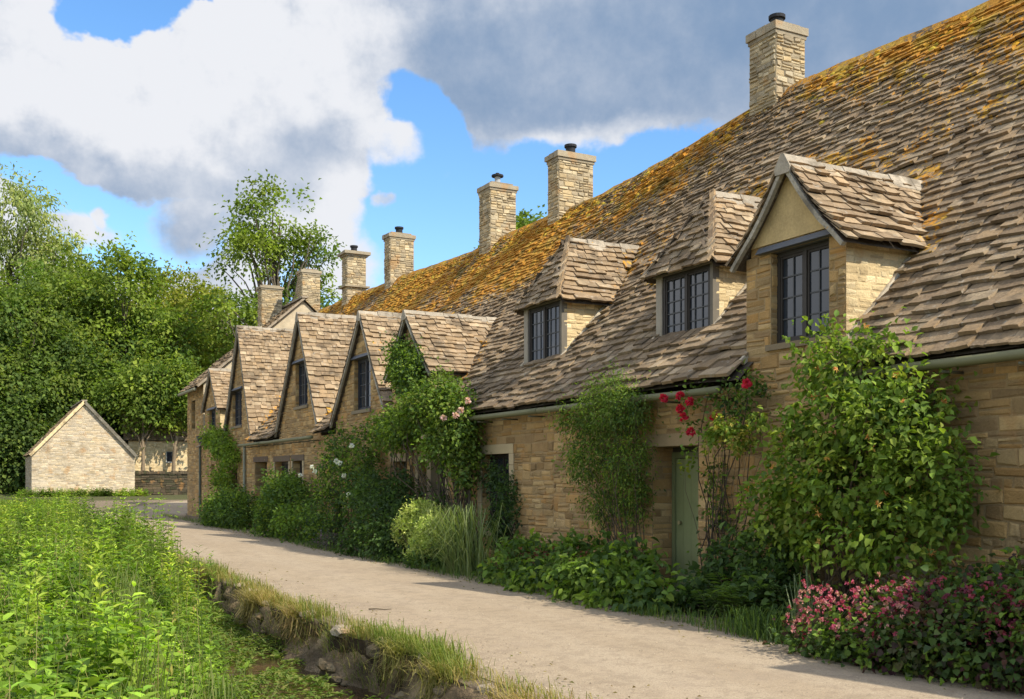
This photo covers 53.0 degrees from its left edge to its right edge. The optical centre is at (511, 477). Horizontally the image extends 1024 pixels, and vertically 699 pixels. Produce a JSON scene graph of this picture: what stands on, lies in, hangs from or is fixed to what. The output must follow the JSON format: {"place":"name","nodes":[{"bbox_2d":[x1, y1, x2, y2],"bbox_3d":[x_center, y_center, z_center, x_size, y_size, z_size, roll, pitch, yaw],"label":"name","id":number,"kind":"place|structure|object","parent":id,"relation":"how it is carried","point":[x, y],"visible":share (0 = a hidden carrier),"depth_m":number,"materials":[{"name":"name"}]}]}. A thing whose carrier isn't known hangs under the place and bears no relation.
{"place":"outdoors","nodes":[
{"label":"outdoors","id":0,"kind":"place"},
{"bbox_2d":[167,619,383,698],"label":"water","id":1,"kind":"structure","parent":0,"point":[261,663],"depth_m":10.42,"materials":[{"name":"liquid"}]},
{"bbox_2d":[172,601,388,698],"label":"water weed","id":2,"kind":"object","parent":1,"relation":"on","point":[242,632],"visible":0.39,"depth_m":11.11,"materials":[{"name":"green plant"}]},
{"bbox_2d":[0,493,833,698],"bbox_3d":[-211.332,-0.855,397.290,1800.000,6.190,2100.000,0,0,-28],"label":"ground","id":3,"kind":"structure","parent":0,"point":[102,501],"depth_m":11.99,"materials":[{"name":"green plant"}]},
{"bbox_2d":[0,378,55,490],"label":"wild shrub","id":4,"kind":"object","parent":3,"relation":"on","point":[5,396],"visible":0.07,"depth_m":66.05,"materials":[{"name":"green plant"}]},
{"bbox_2d":[0,385,68,494],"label":"wild shrub","id":5,"kind":"object","parent":3,"relation":"on","point":[21,439],"visible":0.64,"depth_m":63.87,"materials":[{"name":"green plant"}]},
{"bbox_2d":[0,269,94,414],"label":"deciduous tree","id":6,"kind":"object","parent":3,"relation":"on","point":[14,316],"visible":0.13,"depth_m":67.49,"materials":[{"name":"green plant"}]},
{"bbox_2d":[0,161,106,489],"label":"willow tree","id":7,"kind":"object","parent":3,"relation":"on","point":[26,207],"visible":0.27,"depth_m":78.48,"materials":[{"name":"green plant"}]},
{"bbox_2d":[2,367,117,432],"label":"wild shrub","id":8,"kind":"object","parent":3,"relation":"on","point":[63,396],"visible":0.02,"depth_m":68.38,"materials":[{"name":"green plant"}]},
{"bbox_2d":[0,272,126,443],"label":"deciduous tree","id":9,"kind":"object","parent":3,"relation":"on","point":[66,381],"visible":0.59,"depth_m":67.02,"materials":[{"name":"green plant"}]},
{"bbox_2d":[31,366,126,442],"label":"wild shrub","id":10,"kind":"object","parent":3,"relation":"on","point":[115,426],"visible":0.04,"depth_m":69.85,"materials":[{"name":"green plant"}]},
{"bbox_2d":[23,400,137,496],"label":"stone barn","id":11,"kind":"structure","parent":3,"relation":"on","point":[80,444],"depth_m":57.49,"materials":[{"name":"stone"}]},
{"bbox_2d":[17,487,149,496],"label":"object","id":12,"kind":"object","parent":3,"relation":"on","point":[103,492],"visible":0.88,"depth_m":56.41,"materials":[{"name":"green plant"}]},
{"bbox_2d":[0,233,168,410],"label":"deciduous tree","id":13,"kind":"object","parent":3,"relation":"on","point":[65,275],"visible":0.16,"depth_m":71.65,"materials":[{"name":"green plant"}]},
{"bbox_2d":[65,248,127,347],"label":"deciduous tree","id":14,"kind":"object","parent":3,"relation":"on","point":[96,264],"visible":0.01,"depth_m":88.08,"materials":[{"name":"green plant"}]},
{"bbox_2d":[10,231,218,421],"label":"deciduous tree","id":15,"kind":"object","parent":3,"relation":"on","point":[128,266],"visible":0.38,"depth_m":71.85,"materials":[{"name":"green plant"}]},
{"bbox_2d":[82,352,188,470],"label":"slender tree","id":16,"kind":"object","parent":3,"relation":"on","point":[130,404],"visible":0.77,"depth_m":66.49,"materials":[{"name":"green plant"}]},
{"bbox_2d":[133,501,140,565],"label":"weed stalk","id":17,"kind":"object","parent":3,"relation":"on","point":[135,521],"visible":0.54,"depth_m":16.18,"materials":[{"name":"green plant"}]},
{"bbox_2d":[0,486,293,698],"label":"meadow weeds","id":18,"kind":"object","parent":3,"relation":"on","point":[90,595],"visible":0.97,"depth_m":9.67,"materials":[{"name":"green plant"}]},
{"bbox_2d":[121,410,187,471],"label":"cottage","id":19,"kind":"structure","parent":3,"relation":"on","point":[158,454],"depth_m":68.97,"materials":[{"name":"stone"}]},
{"bbox_2d":[166,451,172,462],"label":"window","id":20,"kind":"structure","parent":19,"relation":"in","point":[168,453],"depth_m":69.35,"materials":[{"name":"glass"}]},
{"bbox_2d":[97,258,221,375],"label":"deciduous tree","id":21,"kind":"object","parent":3,"relation":"on","point":[175,299],"visible":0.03,"depth_m":79.66,"materials":[{"name":"green plant"}]},
{"bbox_2d":[135,470,187,494],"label":"boundary wall","id":22,"kind":"structure","parent":3,"relation":"on","point":[164,482],"depth_m":61.83,"materials":[{"name":"stone"}]},
{"bbox_2d":[125,348,210,470],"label":"slender tree","id":23,"kind":"object","parent":3,"relation":"on","point":[187,366],"visible":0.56,"depth_m":67.32,"materials":[{"name":"green plant"}]},
{"bbox_2d":[127,264,245,375],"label":"deciduous tree","id":24,"kind":"object","parent":3,"relation":"on","point":[202,290],"visible":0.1,"depth_m":79.15,"materials":[{"name":"green plant"}]},
{"bbox_2d":[154,257,227,329],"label":"deciduous tree","id":25,"kind":"object","parent":3,"relation":"on","point":[186,262],"visible":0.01,"depth_m":88.58,"materials":[{"name":"green plant"}]},
{"bbox_2d":[185,545,208,649],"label":"weed stalk","id":26,"kind":"object","parent":3,"relation":"on","point":[198,581],"visible":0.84,"depth_m":11.48,"materials":[{"name":"green plant"}]},
{"bbox_2d":[193,412,241,495],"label":"wall vine","id":27,"kind":"object","parent":3,"relation":"on","point":[215,445],"depth_m":36.05,"materials":[{"name":"green plant"}]},
{"bbox_2d":[187,286,255,345],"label":"deciduous tree","id":28,"kind":"object","parent":3,"relation":"on","point":[232,299],"depth_m":88.54,"materials":[{"name":"green plant"}]},
{"bbox_2d":[192,482,258,528],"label":"box shrub","id":29,"kind":"object","parent":3,"relation":"on","point":[230,509],"visible":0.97,"depth_m":32.10,"materials":[{"name":"green plant"}]},
{"bbox_2d":[179,169,346,368],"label":"deciduous tree","id":30,"kind":"object","parent":3,"relation":"on","point":[274,248],"visible":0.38,"depth_m":71.58,"materials":[{"name":"green plant"}]},
{"bbox_2d":[178,245,370,516],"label":"stone cottage","id":31,"kind":"structure","parent":3,"relation":"on","point":[209,396],"depth_m":42.01,"materials":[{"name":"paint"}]},
{"bbox_2d":[212,410,215,427],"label":"window","id":32,"kind":"structure","parent":31,"relation":"in","point":[213,412],"depth_m":39.78,"materials":[{"name":"glass"}]},
{"bbox_2d":[237,459,327,542],"bbox_3d":[-5.883,0.592,26.767,2.001,2.195,4.786,0,0,-28],"label":"box shrub","id":33,"kind":"object","parent":3,"relation":"on","point":[277,510],"visible":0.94,"depth_m":26.67,"materials":[{"name":"green plant"}]},
{"bbox_2d":[299,610,316,618],"bbox_3d":[-2.357,1.590,11.867,0.228,0.111,0.306,0,0,-28],"label":"loose stone","id":34,"kind":"object","parent":3,"relation":"on","point":[300,614],"visible":0.37,"depth_m":11.78,"materials":[{"name":"beige stone"}]},
{"bbox_2d":[310,528,346,549],"bbox_3d":[-4.032,1.379,22.613,0.749,0.527,1.765,0,0,-28],"label":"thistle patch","id":35,"kind":"object","parent":3,"relation":"on","point":[334,539],"visible":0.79,"depth_m":22.28,"materials":[{"name":"green plant"}]},
{"bbox_2d":[293,416,387,546],"bbox_3d":[-4.112,0.097,23.816,1.783,3.177,3.926,0,0,-28],"label":"white rose","id":36,"kind":"object","parent":3,"relation":"on","point":[337,455],"visible":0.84,"depth_m":23.72,"materials":[{"name":"green plant"}]},
{"bbox_2d":[220,226,518,525],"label":"stone cottage","id":37,"kind":"structure","parent":3,"relation":"on","point":[259,364],"depth_m":35.22,"materials":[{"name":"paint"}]},
{"bbox_2d":[235,390,241,425],"bbox_3d":[-9.493,-2.425,35.953,0.074,1.250,1.400,0,0,-28],"label":"window","id":38,"kind":"structure","parent":37,"relation":"in","point":[238,396],"depth_m":36.23,"materials":[{"name":"glass"}]},
{"bbox_2d":[159,550,598,698],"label":"stream bank","id":39,"kind":"structure","parent":3,"relation":"on","point":[405,680],"depth_m":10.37,"materials":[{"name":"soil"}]},
{"bbox_2d":[330,624,351,637],"bbox_3d":[-1.749,1.586,10.614,0.238,0.134,0.306,0,0,-28],"label":"loose stone","id":40,"kind":"object","parent":39,"relation":"on","point":[338,631],"visible":0.75,"depth_m":10.52,"materials":[{"name":"beige stone"}]},
{"bbox_2d":[328,460,429,561],"bbox_3d":[-2.622,0.647,20.622,2.037,2.071,4.196,0,0,-28],"label":"laurel shrub","id":41,"kind":"object","parent":3,"relation":"on","point":[384,504],"visible":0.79,"depth_m":20.48,"materials":[{"name":"green plant"}]},
{"bbox_2d":[372,331,431,548],"bbox_3d":[-2.363,-0.754,21.506,0.815,4.786,2.193,0,0,-28],"label":"gable vine","id":42,"kind":"object","parent":3,"relation":"on","point":[404,363],"visible":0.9,"depth_m":21.32,"materials":[{"name":"green plant"}]},
{"bbox_2d":[371,486,453,570],"bbox_3d":[-1.583,0.945,18.442,1.739,1.587,2.934,0,0,-12],"label":"shade plant","id":43,"kind":"object","parent":3,"relation":"on","point":[409,559],"visible":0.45,"depth_m":18.14,"materials":[{"name":"green plant"}]},
{"bbox_2d":[389,494,450,565],"bbox_3d":[-1.591,0.966,18.493,0.972,1.353,2.204,0,0,-28],"label":"spurge","id":44,"kind":"object","parent":3,"relation":"on","point":[409,521],"visible":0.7,"depth_m":18.57,"materials":[{"name":"green plant"}]},
{"bbox_2d":[354,356,491,541],"bbox_3d":[-1.871,-0.337,20.049,1.337,3.963,5.472,0,0,-28],"label":"pink rose","id":45,"kind":"object","parent":3,"relation":"on","point":[421,417],"visible":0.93,"depth_m":19.00,"materials":[{"name":"green plant"}]},
{"bbox_2d":[259,247,603,535],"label":"stone cottage","id":46,"kind":"structure","parent":3,"relation":"on","point":[319,348],"depth_m":29.18,"materials":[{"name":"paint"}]},
{"bbox_2d":[282,462,287,475],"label":"window","id":47,"kind":"structure","parent":46,"relation":"in","point":[285,464],"depth_m":31.30,"materials":[{"name":"paint"}]},
{"bbox_2d":[300,461,302,504],"bbox_3d":[-5.906,0.185,29.423,0.074,1.330,1.000,0,0,-28],"label":"window","id":48,"kind":"structure","parent":46,"relation":"in","point":[300,461],"depth_m":29.79,"materials":[{"name":"paint"}]},
{"bbox_2d":[299,363,307,405],"bbox_3d":[-5.830,-2.640,29.067,0.074,1.240,1.200,0,0,-28],"label":"window","id":49,"kind":"structure","parent":46,"relation":"in","point":[303,386],"depth_m":29.31,"materials":[{"name":"glass"}]},
{"bbox_2d":[392,501,518,577],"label":"ornamental grass","id":50,"kind":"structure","parent":3,"relation":"on","point":[461,549],"depth_m":16.64,"materials":[{"name":"green plant"}]},
{"bbox_2d":[477,683,497,692],"bbox_3d":[-0.176,1.588,7.723,0.194,0.082,0.138,0,0,43],"label":"loose stone","id":51,"kind":"object","parent":3,"relation":"on","point":[483,686],"visible":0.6,"depth_m":7.68,"materials":[{"name":"beige stone"}]},
{"bbox_2d":[476,455,525,565],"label":"ivy","id":52,"kind":"object","parent":3,"relation":"on","point":[494,484],"visible":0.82,"depth_m":17.77,"materials":[{"name":"green plant"}]},
{"bbox_2d":[318,173,700,542],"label":"stone cottage","id":53,"kind":"structure","parent":3,"relation":"on","point":[507,249],"depth_m":25.56,"materials":[{"name":"stone"}]},
{"bbox_2d":[358,358,370,409],"bbox_3d":[-3.466,-2.240,24.621,0.074,1.240,1.170,0,0,-28],"label":"window","id":54,"kind":"structure","parent":53,"relation":"in","point":[364,388],"depth_m":24.81,"materials":[{"name":"glass"}]},
{"bbox_2d":[473,204,547,248],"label":"deciduous tree","id":55,"kind":"object","parent":3,"relation":"on","point":[522,222],"visible":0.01,"depth_m":59.30,"materials":[{"name":"green plant"}]},
{"bbox_2d":[470,526,689,615],"bbox_3d":[0.668,1.201,14.368,1.955,1.025,5.851,0,0,-28],"label":"hosta bed","id":56,"kind":"object","parent":3,"relation":"on","point":[606,576],"visible":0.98,"depth_m":13.29,"materials":[{"name":"green plant"}]},
{"bbox_2d":[160,513,1023,692],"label":"border grass","id":57,"kind":"structure","parent":3,"relation":"on","point":[717,624],"depth_m":11.61,"materials":[{"name":"green plant"}]},
{"bbox_2d":[543,357,672,569],"bbox_3d":[1.107,-0.019,14.680,1.065,3.310,2.888,0,0,-28],"label":"jasmine","id":58,"kind":"object","parent":3,"relation":"on","point":[621,419],"visible":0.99,"depth_m":14.32,"materials":[{"name":"green plant"}]},
{"bbox_2d":[376,106,933,566],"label":"stone cottage","id":59,"kind":"structure","parent":3,"relation":"on","point":[522,342],"depth_m":18.87,"materials":[{"name":"stone"}]},
{"bbox_2d":[440,463,444,506],"bbox_3d":[-1.267,0.345,20.705,0.070,1.410,0.750,0,0,-28],"label":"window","id":60,"kind":"structure","parent":59,"relation":"in","point":[444,463],"depth_m":20.97,"materials":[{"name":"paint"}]},
{"bbox_2d":[490,454,508,525],"bbox_3d":[-0.118,0.280,18.456,0.074,1.400,1.100,0,0,-28],"label":"door","id":61,"kind":"structure","parent":59,"relation":"in","point":[501,457],"depth_m":18.63,"materials":[{"name":"paint"}]},
{"bbox_2d":[529,300,559,361],"bbox_3d":[0.598,-2.513,18.090,0.074,1.053,1.130,0,0,-28],"label":"window","id":62,"kind":"structure","parent":59,"relation":"in","point":[544,320],"depth_m":18.06,"materials":[{"name":"glass"}]},
{"bbox_2d":[659,359,775,586],"bbox_3d":[2.526,0.108,12.553,0.565,3.057,1.807,0,0,-28],"label":"red rose","id":63,"kind":"object","parent":3,"relation":"on","point":[748,383],"visible":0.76,"depth_m":12.57,"materials":[{"name":"green plant"}]},
{"bbox_2d":[677,405,778,583],"bbox_3d":[2.495,0.401,12.092,0.743,2.466,1.526,0,0,-14],"label":"yellow honeysuckle","id":64,"kind":"object","parent":3,"relation":"on","point":[719,431],"visible":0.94,"depth_m":11.97,"materials":[{"name":"green plant"}]},
{"bbox_2d":[667,514,821,628],"bbox_3d":[2.636,1.024,11.503,1.301,1.292,2.511,0,0,-21],"label":"shade plant","id":65,"kind":"object","parent":3,"relation":"on","point":[747,574],"visible":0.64,"depth_m":11.27,"materials":[{"name":"green plant"}]},
{"bbox_2d":[688,572,806,622],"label":"fern","id":66,"kind":"object","parent":3,"relation":"on","point":[722,595],"visible":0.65,"depth_m":11.06,"materials":[{"name":"green plant"}]},
{"bbox_2d":[697,602,828,646],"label":"grass tuft","id":67,"kind":"object","parent":3,"relation":"on","point":[761,622],"visible":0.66,"depth_m":10.09,"materials":[{"name":"green plant"}]},
{"bbox_2d":[536,0,1023,625],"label":"stone cottage","id":68,"kind":"structure","parent":3,"relation":"on","point":[880,186],"depth_m":12.58,"materials":[{"name":"stone"}]},
{"bbox_2d":[663,264,709,334],"bbox_3d":[2.487,-2.447,14.496,0.074,0.946,1.090,0,0,-28],"label":"window","id":69,"kind":"structure","parent":68,"relation":"in","point":[686,294],"depth_m":14.47,"materials":[{"name":"glass"}]},
{"bbox_2d":[677,458,697,586],"bbox_3d":[2.472,0.640,13.888,0.090,1.800,0.860,0,0,-28],"label":"door","id":70,"kind":"structure","parent":68,"relation":"in","point":[687,540],"depth_m":14.06,"materials":[{"name":"paint"}]},
{"bbox_2d":[777,240,828,342],"bbox_3d":[3.375,-2.100,11.740,0.074,1.080,0.920,0,0,-28],"label":"window","id":71,"kind":"structure","parent":68,"relation":"in","point":[803,272],"depth_m":11.78,"materials":[{"name":"glass"}]},
{"bbox_2d":[765,565,846,645],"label":"iris clump","id":72,"kind":"object","parent":3,"relation":"on","point":[793,612],"visible":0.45,"depth_m":9.73,"materials":[{"name":"green plant"}]},
{"bbox_2d":[720,307,1001,621],"bbox_3d":[3.199,-0.051,10.326,1.524,3.385,3.473,0,0,-28],"label":"honeysuckle","id":73,"kind":"object","parent":3,"relation":"on","point":[878,405],"visible":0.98,"depth_m":9.88,"materials":[{"name":"green plant"}]},
{"bbox_2d":[762,538,1023,694],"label":"geranium bed","id":74,"kind":"object","parent":3,"relation":"on","point":[978,624],"visible":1,"depth_m":8.09,"materials":[{"name":"green plant"}]},
{"bbox_2d":[0,0,987,323],"label":"sky","id":75,"kind":"structure","parent":0,"point":[141,114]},
{"bbox_2d":[97,500,1023,698],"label":"road","id":76,"kind":"structure","parent":0,"point":[381,585],"depth_m":10.07,"materials":[{"name":"beige gravel"}]},
{"bbox_2d":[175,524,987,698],"bbox_3d":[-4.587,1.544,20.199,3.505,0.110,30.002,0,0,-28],"label":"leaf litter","id":77,"kind":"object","parent":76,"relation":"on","point":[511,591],"visible":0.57,"depth_m":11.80,"materials":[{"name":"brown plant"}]}
]}

